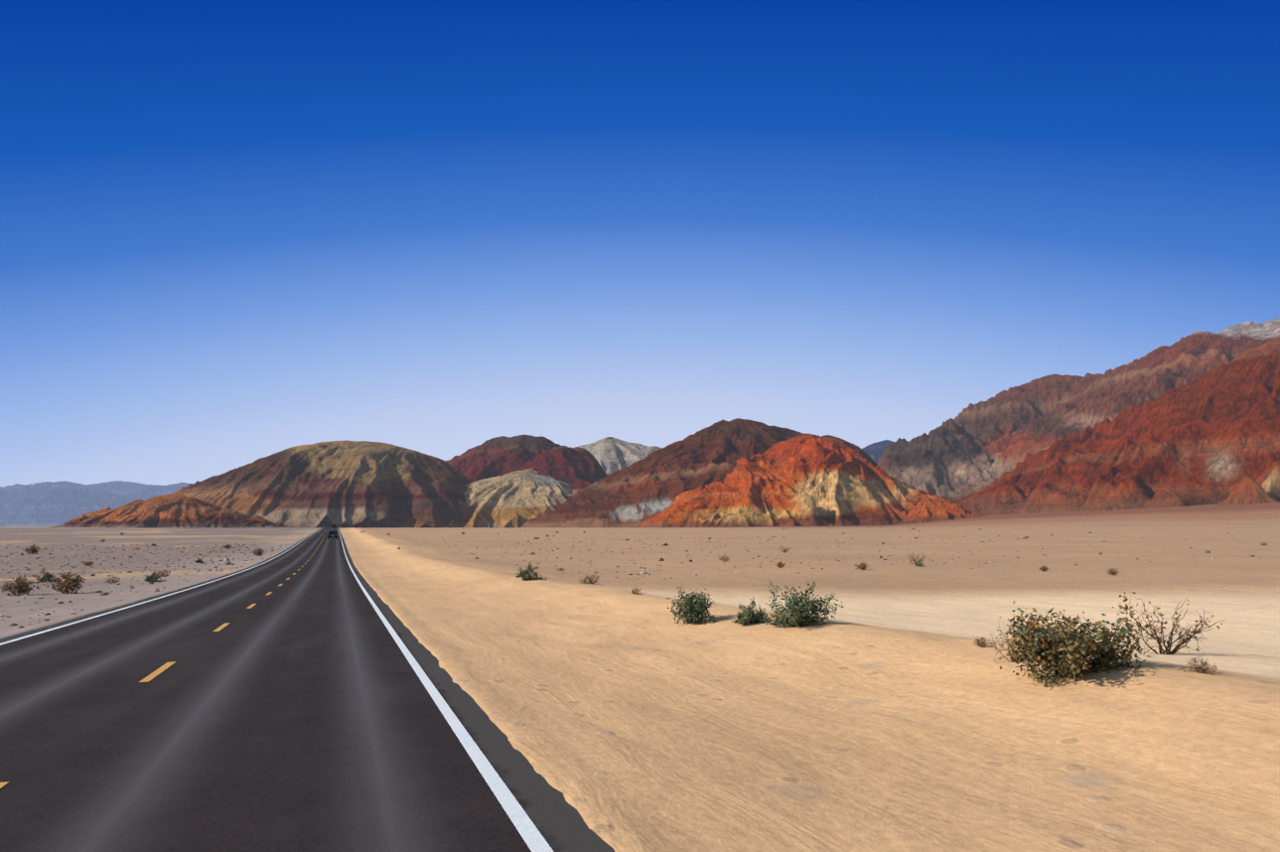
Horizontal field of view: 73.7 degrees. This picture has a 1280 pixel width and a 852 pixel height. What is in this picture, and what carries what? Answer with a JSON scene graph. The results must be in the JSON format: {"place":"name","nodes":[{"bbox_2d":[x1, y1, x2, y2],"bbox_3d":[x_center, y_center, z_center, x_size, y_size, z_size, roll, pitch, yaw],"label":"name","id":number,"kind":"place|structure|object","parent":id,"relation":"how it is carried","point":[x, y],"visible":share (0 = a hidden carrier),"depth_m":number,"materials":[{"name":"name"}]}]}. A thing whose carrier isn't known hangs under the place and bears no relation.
{"place":"outdoors","nodes":[
{"label":"outdoors","id":0,"kind":"place"},
{"bbox_2d":[0,480,194,526],"bbox_3d":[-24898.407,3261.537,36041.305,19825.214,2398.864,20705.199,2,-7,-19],"label":"range","id":1,"kind":"structure","parent":0,"point":[50,503],"depth_m":33709.87,"materials":[{"name":"blue stone"}]},
{"bbox_2d":[49,439,475,527],"bbox_3d":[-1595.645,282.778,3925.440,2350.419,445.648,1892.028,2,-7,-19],"label":"dome","id":2,"kind":"structure","parent":0,"point":[348,482],"depth_m":3493.09,"materials":[{"name":"brown stone"}]},
{"bbox_2d":[0,527,615,851],"bbox_3d":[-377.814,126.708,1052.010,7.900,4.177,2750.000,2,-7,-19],"label":"road","id":3,"kind":"structure","parent":0,"point":[299,711],"depth_m":8.01,"materials":[{"name":"black asphalt"}]},
{"bbox_2d":[0,527,323,645],"bbox_3d":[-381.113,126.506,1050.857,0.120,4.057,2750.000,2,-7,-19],"label":"edge line","id":4,"kind":"object","parent":3,"relation":"on","point":[124,608],"visible":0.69,"depth_m":23.61,"materials":[{"name":"white paint"}]},
{"bbox_2d":[0,531,328,788],"bbox_3d":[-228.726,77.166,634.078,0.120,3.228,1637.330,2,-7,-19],"label":"dashes","id":5,"kind":"object","parent":3,"relation":"on","point":[155,673],"visible":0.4,"depth_m":12.58,"materials":[{"name":"yellow paint"}]},
{"bbox_2d":[327,530,338,539],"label":"car","id":6,"kind":"object","parent":3,"relation":"on","point":[333,533],"visible":1,"depth_m":177.36,"materials":[{"name":"black paint"}]},
{"bbox_2d":[337,527,553,851],"bbox_3d":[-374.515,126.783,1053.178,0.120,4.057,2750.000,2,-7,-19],"label":"edge line","id":7,"kind":"object","parent":3,"relation":"on","point":[530,834],"visible":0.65,"depth_m":6.93,"materials":[{"name":"white paint"}]},
{"bbox_2d":[315,467,574,528],"bbox_3d":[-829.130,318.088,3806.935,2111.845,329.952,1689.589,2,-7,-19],"label":"badlands","id":8,"kind":"structure","parent":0,"point":[517,498],"depth_m":3684.75,"materials":[{"name":"beige stone"}]},
{"bbox_2d":[445,434,607,494],"bbox_3d":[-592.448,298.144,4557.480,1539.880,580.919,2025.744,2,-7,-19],"label":"mountain","id":9,"kind":"structure","parent":0,"point":[575,468],"depth_m":4349.05,"materials":[{"name":"brown stone"}]},
{"bbox_2d":[577,436,661,475],"bbox_3d":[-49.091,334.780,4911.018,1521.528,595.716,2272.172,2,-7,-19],"label":"mountain","id":10,"kind":"structure","parent":0,"point":[611,455],"depth_m":4864.49,"materials":[{"name":"grey stone"}]},
{"bbox_2d":[0,502,1279,851],"bbox_3d":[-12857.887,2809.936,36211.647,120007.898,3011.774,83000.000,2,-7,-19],"label":"ground","id":11,"kind":"structure","parent":0,"point":[888,707],"depth_m":11.95,"materials":[{"name":"beige sand"}]},
{"bbox_2d":[0,567,44,596],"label":"shrub","id":12,"kind":"object","parent":11,"relation":"on","point":[22,586],"visible":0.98,"depth_m":35.83,"materials":[{"name":"brown plant"}]},
{"bbox_2d":[22,544,44,554],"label":"shrub","id":13,"kind":"object","parent":11,"relation":"on","point":[33,550],"visible":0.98,"depth_m":102.23,"materials":[{"name":"brown plant"}]},
{"bbox_2d":[32,568,59,582],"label":"shrub","id":14,"kind":"object","parent":11,"relation":"on","point":[46,576],"visible":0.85,"depth_m":45.82,"materials":[{"name":"green plant"}]},
{"bbox_2d":[44,562,85,593],"bbox_3d":[-24.607,6.590,36.612,1.606,1.419,1.738,6,-9,-41],"label":"shrub","id":15,"kind":"object","parent":11,"relation":"on","point":[68,585],"visible":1,"depth_m":36.52,"materials":[{"name":"brown plant"}]},
{"bbox_2d":[83,561,94,566],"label":"shrub","id":16,"kind":"object","parent":11,"relation":"on","point":[88,563],"visible":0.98,"depth_m":72.20,"materials":[{"name":"brown plant"}]},
{"bbox_2d":[103,576,118,582],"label":"shrub","id":17,"kind":"object","parent":11,"relation":"on","point":[108,580],"visible":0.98,"depth_m":44.97,"materials":[{"name":"brown plant"}]},
{"bbox_2d":[143,570,165,581],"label":"shrub","id":18,"kind":"object","parent":11,"relation":"on","point":[150,579],"visible":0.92,"depth_m":46.44,"materials":[{"name":"green plant"}]},
{"bbox_2d":[153,569,170,576],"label":"shrub","id":19,"kind":"object","parent":11,"relation":"on","point":[164,575],"visible":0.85,"depth_m":52.56,"materials":[{"name":"brown plant"}]},
{"bbox_2d":[57,493,291,528],"bbox_3d":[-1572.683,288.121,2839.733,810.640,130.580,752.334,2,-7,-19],"label":"foot","id":20,"kind":"object","parent":11,"relation":"on","point":[174,510],"visible":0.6,"depth_m":2747.32},
{"bbox_2d":[193,557,204,563],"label":"shrub","id":21,"kind":"object","parent":11,"relation":"on","point":[199,561],"visible":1,"depth_m":79.61,"materials":[{"name":"green plant"}]},
{"bbox_2d":[222,543,231,549],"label":"shrub","id":22,"kind":"object","parent":11,"relation":"on","point":[227,546],"visible":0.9,"depth_m":120.64,"materials":[{"name":"brown plant"}]},
{"bbox_2d":[251,547,267,556],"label":"shrub","id":23,"kind":"object","parent":11,"relation":"on","point":[255,552],"visible":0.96,"depth_m":97.17,"materials":[{"name":"brown plant"}]},
{"bbox_2d":[514,562,547,580],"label":"shrub","id":24,"kind":"object","parent":11,"relation":"on","point":[525,575],"visible":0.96,"depth_m":37.38,"materials":[{"name":"green plant"}]},
{"bbox_2d":[576,574,598,583],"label":"shrub","id":25,"kind":"object","parent":11,"relation":"on","point":[589,579],"visible":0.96,"depth_m":41.28,"materials":[{"name":"brown plant"}]},
{"bbox_2d":[0,533,1255,628],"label":"stones","id":26,"kind":"object","parent":11,"relation":"on","point":[230,563],"visible":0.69,"depth_m":82.24,"materials":[{"name":"brown stone"}]},
{"bbox_2d":[631,587,645,594],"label":"shrub","id":27,"kind":"object","parent":11,"relation":"on","point":[635,593],"visible":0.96,"depth_m":27.72,"materials":[{"name":"brown plant"}]},
{"bbox_2d":[666,583,719,624],"bbox_3d":[1.102,3.818,18.033,1.095,1.028,1.446,3,-7,-23],"label":"shrub","id":28,"kind":"object","parent":11,"relation":"on","point":[693,610],"visible":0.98,"depth_m":17.90,"materials":[{"name":"green plant"}]},
{"bbox_2d":[719,555,730,562],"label":"shrub","id":29,"kind":"object","parent":11,"relation":"on","point":[724,559],"visible":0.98,"depth_m":80.15,"materials":[{"name":"brown plant"}]},
{"bbox_2d":[731,595,771,625],"bbox_3d":[2.157,3.629,16.715,0.706,0.576,0.828,1,-7,-11],"label":"shrub","id":30,"kind":"object","parent":11,"relation":"on","point":[752,619],"visible":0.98,"depth_m":16.53,"materials":[{"name":"green plant"}]},
{"bbox_2d":[774,561,785,568],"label":"shrub","id":31,"kind":"object","parent":11,"relation":"on","point":[781,564],"visible":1,"depth_m":61.85,"materials":[{"name":"brown plant"}]},
{"bbox_2d":[764,578,844,627],"bbox_3d":[2.861,3.405,15.573,1.247,1.207,1.525,3,-7,-24],"label":"shrub","id":32,"kind":"object","parent":11,"relation":"on","point":[795,613],"visible":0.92,"depth_m":15.46,"materials":[{"name":"green plant"}]},
{"bbox_2d":[626,433,987,527],"bbox_3d":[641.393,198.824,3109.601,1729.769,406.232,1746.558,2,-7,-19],"label":"hill","id":33,"kind":"structure","parent":11,"relation":"on","point":[808,480],"depth_m":2860.84,"materials":[{"name":"stone"}]},
{"bbox_2d":[855,562,870,569],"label":"shrub","id":34,"kind":"object","parent":11,"relation":"on","point":[861,566],"visible":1,"depth_m":57.04,"materials":[{"name":"brown plant"}]},
{"bbox_2d":[907,554,927,564],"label":"shrub","id":35,"kind":"object","parent":11,"relation":"on","point":[914,559],"visible":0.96,"depth_m":66.20,"materials":[{"name":"brown plant"}]},
{"bbox_2d":[973,634,995,647],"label":"shrub","id":36,"kind":"object","parent":11,"relation":"on","point":[979,641],"visible":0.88,"depth_m":11.66,"materials":[{"name":"brown plant"}]},
{"bbox_2d":[985,616,1026,662],"bbox_3d":[4.712,2.658,10.496,0.536,0.558,0.736,4,-8,-29],"label":"shrub","id":37,"kind":"object","parent":11,"relation":"on","point":[1013,658],"visible":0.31,"depth_m":10.57,"materials":[{"name":"brown plant"}]},
{"bbox_2d":[1037,564,1049,571],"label":"shrub","id":38,"kind":"object","parent":11,"relation":"on","point":[1044,568],"visible":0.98,"depth_m":50.34,"materials":[{"name":"brown plant"}]},
{"bbox_2d":[989,591,1150,685],"bbox_3d":[4.843,2.368,9.608,1.633,1.014,1.302,3,-8,-26],"label":"shrub","id":39,"kind":"object","parent":11,"relation":"on","point":[1058,650],"visible":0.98,"depth_m":9.48,"materials":[{"name":"green plant"}]},
{"bbox_2d":[1105,568,1119,574],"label":"shrub","id":40,"kind":"object","parent":11,"relation":"on","point":[1112,572],"visible":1,"depth_m":45.83,"materials":[{"name":"brown plant"}]},
{"bbox_2d":[1125,591,1222,654],"bbox_3d":[8.170,3.063,13.135,1.298,0.985,0.946,-2,-7,16],"label":"shrub","id":41,"kind":"object","parent":11,"relation":"on","point":[1178,645],"visible":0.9,"depth_m":12.99,"materials":[{"name":"brown plant"}]},
{"bbox_2d":[1178,654,1217,675],"bbox_3d":[6.096,2.614,9.277,0.363,0.240,0.301,-6,-9,43],"label":"shrub","id":42,"kind":"object","parent":11,"relation":"on","point":[1202,666],"visible":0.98,"depth_m":9.24,"materials":[{"name":"brown plant"}]},
{"bbox_2d":[0,0,1279,487],"label":"sky","id":43,"kind":"structure","parent":0,"point":[234,233],"materials":[{"name":"blue"}]},
{"bbox_2d":[520,418,886,527],"bbox_3d":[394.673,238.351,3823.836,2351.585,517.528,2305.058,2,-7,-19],"label":"brown hill","id":44,"kind":"structure","parent":0,"point":[654,483],"depth_m":3302.72,"materials":[{"name":"brown stone"}]},
{"bbox_2d":[860,439,893,464],"bbox_3d":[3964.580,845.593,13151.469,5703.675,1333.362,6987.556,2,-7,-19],"label":"peak","id":45,"kind":"structure","parent":0,"point":[874,452],"depth_m":13142.53,"materials":[{"name":"stone"}]},
{"bbox_2d":[877,317,1279,502],"bbox_3d":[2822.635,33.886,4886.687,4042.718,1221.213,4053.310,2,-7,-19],"label":"mountain","id":46,"kind":"structure","parent":0,"point":[970,448],"depth_m":4555.86,"materials":[{"name":"brown stone"}]},
{"bbox_2d":[952,337,1279,515],"bbox_3d":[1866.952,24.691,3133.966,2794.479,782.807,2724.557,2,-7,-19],"label":"red ridge","id":47,"kind":"structure","parent":0,"point":[1211,437],"depth_m":2581.80,"materials":[{"name":"red stone"}]}
]}

